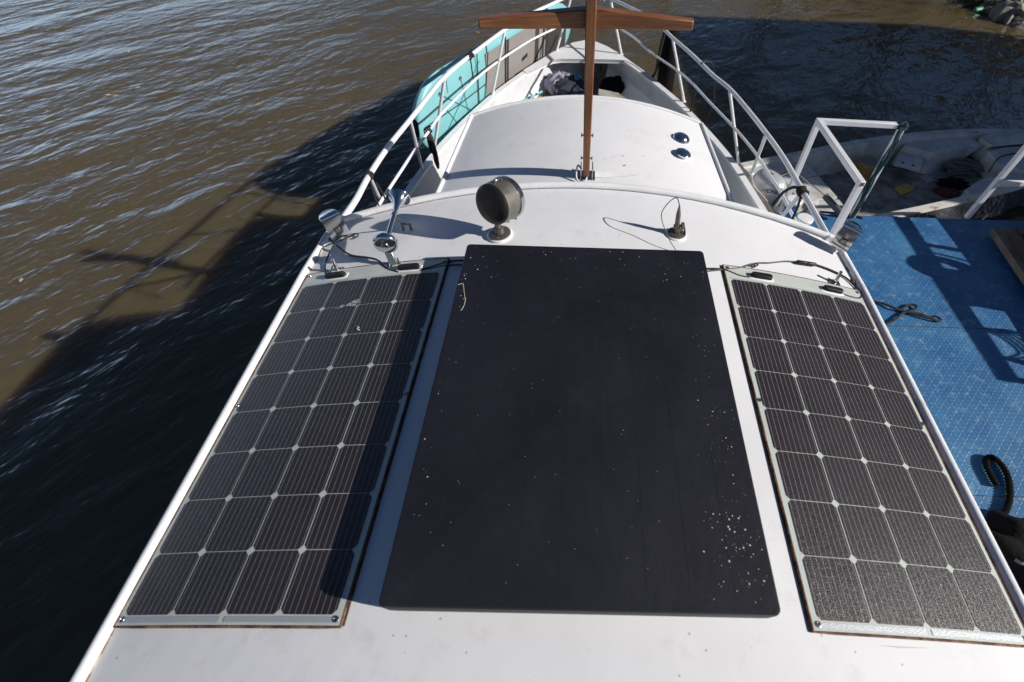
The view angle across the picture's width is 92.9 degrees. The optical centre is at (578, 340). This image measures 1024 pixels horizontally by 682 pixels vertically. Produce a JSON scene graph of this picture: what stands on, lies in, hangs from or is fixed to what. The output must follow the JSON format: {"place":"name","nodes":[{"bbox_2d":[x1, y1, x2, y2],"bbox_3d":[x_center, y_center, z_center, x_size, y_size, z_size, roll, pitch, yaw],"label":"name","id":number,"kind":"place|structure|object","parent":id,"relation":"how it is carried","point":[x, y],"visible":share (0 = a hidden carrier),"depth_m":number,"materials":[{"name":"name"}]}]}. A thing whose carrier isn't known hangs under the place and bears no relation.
{"place":"outdoors","nodes":[
{"label":"outdoors","id":0,"kind":"place"},
{"bbox_2d":[0,0,1023,681],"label":"river","id":1,"kind":"structure","parent":0,"point":[156,248],"depth_m":6.09,"materials":[{"name":"liquid"}]},
{"bbox_2d":[69,0,1023,681],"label":"motor boat","id":2,"kind":"object","parent":1,"relation":"on","point":[655,146],"visible":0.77,"depth_m":1.68,"materials":[{"name":"white paint"}]},
{"bbox_2d":[112,258,450,628],"bbox_3d":[-0.899,0.207,1.682,0.671,0.136,1.387,2,51,0],"label":"solar panel","id":3,"kind":"object","parent":2,"relation":"on","point":[271,524],"visible":0.99,"depth_m":1.50,"materials":[{"name":"black glass"}]},
{"bbox_2d":[329,258,343,272],"bbox_3d":[-1.068,-0.328,2.116,0.055,0.068,0.040,2,51,0],"label":"mounting pin","id":4,"kind":"object","parent":3,"relation":"attached to","point":[336,267],"visible":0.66,"depth_m":2.12,"materials":[{"name":"silver metal"}]},
{"bbox_2d":[335,299,360,308],"bbox_3d":[-0.937,-0.152,1.962,0.108,0.022,0.046,2,51,0],"label":"bird dropping","id":5,"kind":"object","parent":3,"relation":"on","point":[356,302],"visible":1,"depth_m":1.96,"materials":[{"name":"white"}]},
{"bbox_2d":[420,264,461,270],"bbox_3d":[-0.577,-0.313,2.037,0.186,0.030,0.017,-3,51,-4],"label":"cable","id":6,"kind":"object","parent":3,"relation":"on","point":[443,265],"visible":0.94,"depth_m":2.04,"materials":[{"name":"black rubber"}]},
{"bbox_2d":[420,259,463,269],"bbox_3d":[-0.588,-0.325,2.049,0.206,0.034,0.020,-8,52,-9],"label":"cable","id":7,"kind":"object","parent":3,"relation":"on","point":[443,262],"visible":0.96,"depth_m":2.05,"materials":[{"name":"black rubber"}]},
{"bbox_2d":[318,209,350,242],"bbox_3d":[-1.130,-0.532,2.231,0.098,0.160,0.101,-31,58,-24],"label":"floodlight","id":8,"kind":"object","parent":2,"relation":"on","point":[333,223],"visible":0.85,"depth_m":2.19,"materials":[{"name":"white paint"}]},
{"bbox_2d":[324,233,358,273],"bbox_3d":[-1.101,-0.395,2.195,0.087,0.053,0.299,8,51,4],"label":"cable","id":9,"kind":"object","parent":2,"relation":"on","point":[333,247],"visible":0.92,"depth_m":2.21,"materials":[{"name":"black rubber"}]},
{"bbox_2d":[328,238,397,272],"bbox_3d":[-0.969,-0.382,2.151,0.492,0.066,0.030,28,55,19],"label":"cable","id":10,"kind":"object","parent":2,"relation":"on","point":[367,257],"visible":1,"depth_m":2.14,"materials":[{"name":"black rubber"}]},
{"bbox_2d":[364,170,386,205],"bbox_3d":[-1.199,-0.893,2.865,0.084,0.253,0.059,2,51,0],"label":"rope tie","id":11,"kind":"object","parent":2,"relation":"attached to","point":[370,173],"visible":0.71,"depth_m":2.84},
{"bbox_2d":[373,189,411,267],"bbox_3d":[-0.816,-0.500,2.127,0.101,0.166,0.357,0,51,-2],"label":"trumpet horn","id":12,"kind":"object","parent":2,"relation":"attached to","point":[386,243],"visible":1,"depth_m":2.08,"materials":[{"name":"silver metal"}]},
{"bbox_2d":[423,125,439,168],"bbox_3d":[-1.261,-1.656,4.168,0.068,0.407,0.095,36,58,24],"label":"rope bundle","id":13,"kind":"object","parent":2,"relation":"hanging from","point":[431,145],"visible":0.84,"depth_m":4.12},
{"bbox_2d":[466,51,473,78],"bbox_3d":[-0.976,-2.507,4.394,0.060,0.230,0.099,14,52,9],"label":"rope tie","id":14,"kind":"object","parent":2,"relation":"attached to","point":[471,54],"visible":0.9,"depth_m":4.33,"materials":[{"name":"white fabric"}]},
{"bbox_2d":[412,3,569,149],"bbox_3d":[-0.806,-3.216,5.617,0.183,0.872,3.633,19,53,13],"label":"paddleboard","id":15,"kind":"object","parent":2,"relation":"attached to","point":[477,92],"visible":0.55,"depth_m":5.04,"materials":[{"name":"teal plastic"}]},
{"bbox_2d":[476,176,524,242],"bbox_3d":[-0.332,-0.567,2.056,0.184,0.280,0.150,26,54,18],"label":"searchlight","id":16,"kind":"object","parent":2,"relation":"on","point":[500,200],"visible":1,"depth_m":1.99,"materials":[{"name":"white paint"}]},
{"bbox_2d":[523,89,546,99],"bbox_3d":[-0.455,-3.071,5.942,0.050,0.097,0.775,28,55,19],"label":"paddle","id":17,"kind":"object","parent":2,"relation":"on","point":[537,93],"visible":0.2,"depth_m":5.86,"materials":[{"name":"teal plastic"}]},
{"bbox_2d":[544,71,571,95],"bbox_3d":[-0.241,-3.199,6.008,0.388,0.277,0.457,2,51,0],"label":"jacket","id":18,"kind":"object","parent":2,"relation":"on","point":[552,80],"visible":0.52,"depth_m":5.91,"materials":[{"name":"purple fabric"}]},
{"bbox_2d":[553,74,583,95],"bbox_3d":[-0.092,-3.119,5.978,0.448,0.329,0.440,31,56,21],"label":"folded cloth","id":19,"kind":"object","parent":2,"relation":"on","point":[568,85],"visible":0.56,"depth_m":5.83,"materials":[{"name":"fabric"}]},
{"bbox_2d":[574,71,579,79],"bbox_3d":[-0.017,-3.213,5.840,0.060,0.084,0.062,2,51,0],"label":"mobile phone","id":20,"kind":"object","parent":19,"relation":"on","point":[577,74],"visible":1,"depth_m":5.83,"materials":[{"name":"blue plastic"}]},
{"bbox_2d":[379,244,779,617],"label":"black roof panel","id":21,"kind":"structure","parent":2,"relation":"on","point":[581,448],"depth_m":1.39,"materials":[{"name":"black plastic"}]},
{"bbox_2d":[575,164,587,181],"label":"short rope","id":22,"kind":"object","parent":2,"relation":"on","point":[576,173],"visible":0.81,"depth_m":2.89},
{"bbox_2d":[478,0,693,180],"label":"wooden mast","id":23,"kind":"object","parent":2,"relation":"on","point":[590,17],"visible":1,"depth_m":2.21,"materials":[{"name":"brown wood"}]},
{"bbox_2d":[584,63,607,93],"bbox_3d":[0.247,-3.499,6.365,0.354,0.424,0.288,2,51,0],"label":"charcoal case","id":24,"kind":"object","parent":2,"relation":"on","point":[600,70],"visible":0.38,"depth_m":6.32,"materials":[{"name":"grey plastic"}]},
{"bbox_2d":[599,75,624,93],"bbox_3d":[0.442,-3.256,6.147,0.349,0.212,0.361,2,51,0],"label":"duffel bag","id":25,"kind":"object","parent":2,"relation":"on","point":[614,83],"visible":0.69,"depth_m":6.05,"materials":[{"name":"black fabric"}]},
{"bbox_2d":[598,89,625,98],"bbox_3d":[0.386,-2.867,5.646,0.384,0.030,0.174,18,52,13],"label":"pale board","id":26,"kind":"object","parent":2,"relation":"on","point":[601,92],"visible":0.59,"depth_m":5.64,"materials":[{"name":"beige wood"}]},
{"bbox_2d":[651,31,665,77],"bbox_3d":[0.895,-3.187,5.655,0.128,1.098,0.813,-2,51,-4],"label":"rope","id":27,"kind":"object","parent":2,"relation":"attached to","point":[659,53],"visible":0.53,"depth_m":5.22,"materials":[{"name":"black fabric"}]},
{"bbox_2d":[657,30,679,92],"bbox_3d":[1.021,-3.138,5.532,0.209,0.820,0.198,2,51,0],"label":"boat fender","id":28,"kind":"object","parent":2,"relation":"hanging from","point":[666,76],"visible":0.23,"depth_m":5.43,"materials":[{"name":"black fabric"}]},
{"bbox_2d":[661,197,686,249],"bbox_3d":[0.420,-0.520,2.104,0.115,0.188,0.166,25,54,18],"label":"aerial mount","id":29,"kind":"object","parent":2,"relation":"on","point":[676,231],"visible":1,"depth_m":2.15,"materials":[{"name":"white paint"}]},
{"bbox_2d":[689,66,700,111],"bbox_3d":[1.161,-2.471,4.815,0.035,0.792,0.622,10,51,6],"label":"rope","id":30,"kind":"object","parent":2,"relation":"hanging from","point":[695,89],"visible":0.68,"depth_m":4.92,"materials":[{"name":"black fabric"}]},
{"bbox_2d":[701,61,714,121],"bbox_3d":[1.352,-2.534,5.011,0.108,1.021,1.103,20,53,14],"label":"rope","id":31,"kind":"object","parent":2,"relation":"hanging from","point":[710,62],"visible":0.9,"depth_m":4.85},
{"bbox_2d":[707,261,795,271],"bbox_3d":[0.771,-0.332,2.128,0.482,0.076,0.022,-14,53,-13],"label":"cable","id":32,"kind":"object","parent":2,"relation":"on","point":[751,264],"visible":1,"depth_m":2.13,"materials":[{"name":"black rubber"}]},
{"bbox_2d":[771,185,809,219],"bbox_3d":[1.274,-0.735,3.054,0.080,0.635,0.220,-8,52,-9],"label":"rope tie","id":33,"kind":"object","parent":2,"relation":"attached to","point":[800,189],"visible":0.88,"depth_m":2.83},
{"bbox_2d":[796,260,816,265],"bbox_3d":[1.044,-0.356,2.205,0.106,0.037,0.019,-2,51,-4],"label":"inline connector","id":34,"kind":"object","parent":2,"relation":"on","point":[807,263],"visible":1,"depth_m":2.20,"materials":[{"name":"black plastic"}]},
{"bbox_2d":[828,271,842,285],"bbox_3d":[1.158,-0.280,2.162,0.055,0.068,0.040,2,51,0],"label":"mounting pin","id":35,"kind":"object","parent":2,"relation":"on","point":[835,281],"visible":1,"depth_m":2.17,"materials":[{"name":"silver metal"}]},
{"bbox_2d":[817,264,861,298],"bbox_3d":[1.193,-0.274,2.195,0.140,0.053,0.221,-13,52,-12],"label":"cable","id":36,"kind":"object","parent":2,"relation":"on","point":[851,282],"visible":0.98,"depth_m":2.21,"materials":[{"name":"black rubber"}]},
{"bbox_2d":[778,118,904,234],"bbox_3d":[2.368,-1.207,4.147,0.754,0.949,0.965,2,51,0],"label":"handrail frame","id":37,"kind":"object","parent":2,"relation":"attached to","point":[820,124],"visible":0.81,"depth_m":4.05,"materials":[{"name":"white paint"}]},
{"bbox_2d":[850,121,908,217],"bbox_3d":[2.715,-1.532,4.402,0.094,0.950,0.086,2,51,0],"label":"lashed rope","id":38,"kind":"object","parent":37,"relation":"attached to","point":[902,127],"visible":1,"depth_m":4.30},
{"bbox_2d":[830,220,862,252],"bbox_3d":[1.280,-0.499,2.308,0.105,0.162,0.101,26,55,18],"label":"floodlight","id":39,"kind":"object","parent":2,"relation":"on","point":[847,235],"visible":1,"depth_m":2.27,"materials":[{"name":"white paint"}]},
{"bbox_2d":[721,264,1023,647],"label":"solar panel","id":40,"kind":"object","parent":2,"relation":"on","point":[884,540],"visible":1,"depth_m":1.53,"materials":[{"name":"black glass"}]},
{"bbox_2d":[707,268,749,277],"bbox_3d":[0.655,-0.292,2.064,0.234,0.038,0.026,7,51,4],"label":"cable","id":41,"kind":"object","parent":40,"relation":"on","point":[728,271],"visible":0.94,"depth_m":2.06,"materials":[{"name":"black rubber"}]},
{"bbox_2d":[739,129,1023,216],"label":"skiff","id":42,"kind":"object","parent":1,"relation":"on","point":[916,155],"visible":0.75,"depth_m":6.06,"materials":[{"name":"grey plastic"}]},
{"bbox_2d":[856,155,879,179],"bbox_3d":[3.648,-2.177,6.089,0.288,0.200,0.288,2,51,0],"label":"bucket","id":43,"kind":"object","parent":42,"relation":"on","point":[866,166],"visible":0.68,"depth_m":6.03,"materials":[{"name":"plastic"}]},
{"bbox_2d":[919,175,934,182],"bbox_3d":[4.444,-2.064,6.143,0.148,0.008,0.159,-9,52,-9],"label":"paper card","id":44,"kind":"object","parent":42,"relation":"on","point":[926,178],"visible":1,"depth_m":6.14,"materials":[{"name":"white paper"}]},
{"bbox_2d":[933,187,959,197],"bbox_3d":[4.540,-1.829,5.940,0.332,0.068,0.213,2,51,0],"label":"red cloth","id":45,"kind":"object","parent":42,"relation":"on","point":[947,192],"visible":1,"depth_m":5.91,"materials":[{"name":"red fabric"}]},
{"bbox_2d":[944,158,984,174],"bbox_3d":[4.959,-2.243,6.200,0.497,0.104,0.246,2,51,0],"label":"tangled line","id":46,"kind":"object","parent":42,"relation":"on","point":[953,168],"visible":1,"depth_m":6.18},
{"bbox_2d":[906,188,1023,219],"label":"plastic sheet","id":47,"kind":"object","parent":42,"relation":"hanging from","point":[1010,200],"visible":0.43,"depth_m":5.48,"materials":[{"name":"plastic"}]},
{"bbox_2d":[795,213,1023,519],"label":"pontoon","id":48,"kind":"object","parent":1,"relation":"on","point":[963,359],"visible":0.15,"depth_m":3.90,"materials":[{"name":"blue plastic"}]},
{"bbox_2d":[782,195,802,218],"bbox_3d":[1.960,-1.180,4.505,0.170,0.344,0.170,2,51,0],"label":"bollard","id":49,"kind":"object","parent":48,"relation":"on","point":[790,198],"visible":0.27,"depth_m":4.39,"materials":[{"name":"blue paint"}]},
{"bbox_2d":[748,178,771,212],"bbox_3d":[1.784,-1.306,4.496,0.508,0.328,0.059,30,56,21],"label":"rope","id":50,"kind":"object","parent":49,"relation":"attached to","point":[761,200],"visible":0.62,"depth_m":4.55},
{"bbox_2d":[750,183,775,213],"bbox_3d":[1.803,-1.258,4.482,0.589,0.291,0.044,29,56,20],"label":"rope","id":51,"kind":"object","parent":49,"relation":"attached to","point":[764,198],"visible":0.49,"depth_m":4.48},
{"bbox_2d":[748,179,780,214],"bbox_3d":[1.801,-1.311,4.513,0.525,0.310,0.033,21,53,15],"label":"rope","id":52,"kind":"object","parent":49,"relation":"attached to","point":[766,205],"visible":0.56,"depth_m":4.54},
{"bbox_2d":[801,175,841,215],"bbox_3d":[2.413,-1.442,4.790,0.062,0.159,0.575,-25,56,-21],"label":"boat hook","id":53,"kind":"object","parent":48,"relation":"on","point":[832,203],"visible":0.79,"depth_m":4.71,"materials":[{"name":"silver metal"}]},
{"bbox_2d":[820,211,862,218],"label":"rope","id":54,"kind":"object","parent":48,"relation":"on","point":[829,212],"visible":0.69,"depth_m":4.80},
{"bbox_2d":[873,300,940,324],"bbox_3d":[2.680,-0.221,3.945,0.540,0.031,0.307,2,51,0],"label":"rope","id":55,"kind":"object","parent":48,"relation":"on","point":[912,312],"visible":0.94,"depth_m":3.94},
{"bbox_2d":[981,202,998,219],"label":"rope","id":56,"kind":"object","parent":48,"relation":"attached to","point":[990,211],"visible":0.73,"depth_m":5.35,"materials":[{"name":"grey fabric"}]},
{"bbox_2d":[964,145,1023,218],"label":"handrail frame","id":57,"kind":"object","parent":48,"relation":"on","point":[999,180],"visible":1,"depth_m":4.55,"materials":[{"name":"white paint"}]},
{"bbox_2d":[982,454,1013,513],"bbox_3d":[2.630,0.926,2.998,0.159,0.042,0.495,16,52,11],"label":"corrugated hose","id":58,"kind":"object","parent":48,"relation":"on","point":[1009,495],"visible":0.89,"depth_m":3.04,"materials":[{"name":"black plastic"}]},
{"bbox_2d":[985,510,1023,595],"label":"black bag","id":59,"kind":"object","parent":48,"relation":"on","point":[1007,531],"visible":0.4,"depth_m":2.67,"materials":[{"name":"fabric"}]},
{"bbox_2d":[989,227,1023,284],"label":"wooden gangway","id":60,"kind":"object","parent":48,"relation":"on","point":[1009,242],"visible":1,"depth_m":4.39,"materials":[{"name":"brown wood"}]},
{"bbox_2d":[973,7,983,11],"bbox_3d":[8.723,-7.198,10.473,0.293,0.108,0.100,-11,52,-11],"label":"plastic bottle","id":61,"kind":"object","parent":1,"relation":"on","point":[978,9],"visible":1,"depth_m":10.43,"materials":[{"name":"green plastic"}]},
{"bbox_2d":[753,169,789,208],"bbox_3d":[1.967,-1.489,5.141,0.362,0.710,0.499,23,54,16],"label":"outboard motor","id":62,"kind":"object","parent":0,"point":[764,185],"visible":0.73,"depth_m":4.83,"materials":[{"name":"silver metal"}]},
{"bbox_2d":[796,213,813,229],"bbox_3d":[1.974,-0.968,4.332,0.170,0.344,0.170,2,51,0],"label":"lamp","id":63,"kind":"object","parent":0,"point":[806,218],"visible":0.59,"depth_m":4.19,"materials":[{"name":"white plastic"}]},
{"bbox_2d":[894,180,921,194],"bbox_3d":[4.107,-1.917,5.982,0.418,0.052,0.150,-23,55,-19],"label":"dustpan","id":64,"kind":"object","parent":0,"point":[904,189],"visible":1,"depth_m":5.95,"materials":[{"name":"green plastic"}]},
{"bbox_2d":[923,0,981,7],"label":"river bank","id":65,"kind":"structure","parent":0,"point":[960,3],"depth_m":10.73,"materials":[{"name":"brown soil"}]},
{"bbox_2d":[962,0,997,5],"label":"bank weeds","id":66,"kind":"object","parent":65,"relation":"on","point":[972,2],"visible":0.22,"depth_m":10.67,"materials":[{"name":"green plant"}]},
{"bbox_2d":[979,3,993,11],"bbox_3d":[8.909,-7.239,10.507,0.361,0.218,0.256,2,51,0],"label":"bank stone","id":67,"kind":"object","parent":65,"relation":"on","point":[986,6],"visible":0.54,"depth_m":10.44,"materials":[{"name":"grey stone"}]},
{"bbox_2d":[985,5,996,13],"bbox_3d":[9.024,-7.034,10.316,0.571,0.333,0.369,2,51,0],"label":"bank stone","id":68,"kind":"object","parent":65,"relation":"on","point":[989,9],"visible":0.11,"depth_m":10.31,"materials":[{"name":"grey stone"}]},
{"bbox_2d":[983,0,1003,4],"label":"bank stone","id":69,"kind":"object","parent":65,"relation":"on","point":[990,2],"visible":0.27,"depth_m":10.38,"materials":[{"name":"grey stone"}]},
{"bbox_2d":[988,0,1023,24],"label":"bank stone","id":70,"kind":"object","parent":65,"relation":"on","point":[1006,12],"visible":0.52,"depth_m":10.00,"materials":[{"name":"grey stone"}]},
{"bbox_2d":[1007,16,1023,29],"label":"bank stone","id":71,"kind":"object","parent":65,"relation":"on","point":[1018,22],"visible":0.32,"depth_m":9.90,"materials":[{"name":"grey stone"}]},
{"bbox_2d":[936,176,969,188],"bbox_3d":[4.691,-1.982,6.044,0.431,0.086,0.254,2,51,0],"label":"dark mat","id":72,"kind":"object","parent":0,"point":[954,183],"visible":0.98,"depth_m":6.00,"materials":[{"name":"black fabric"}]}
]}

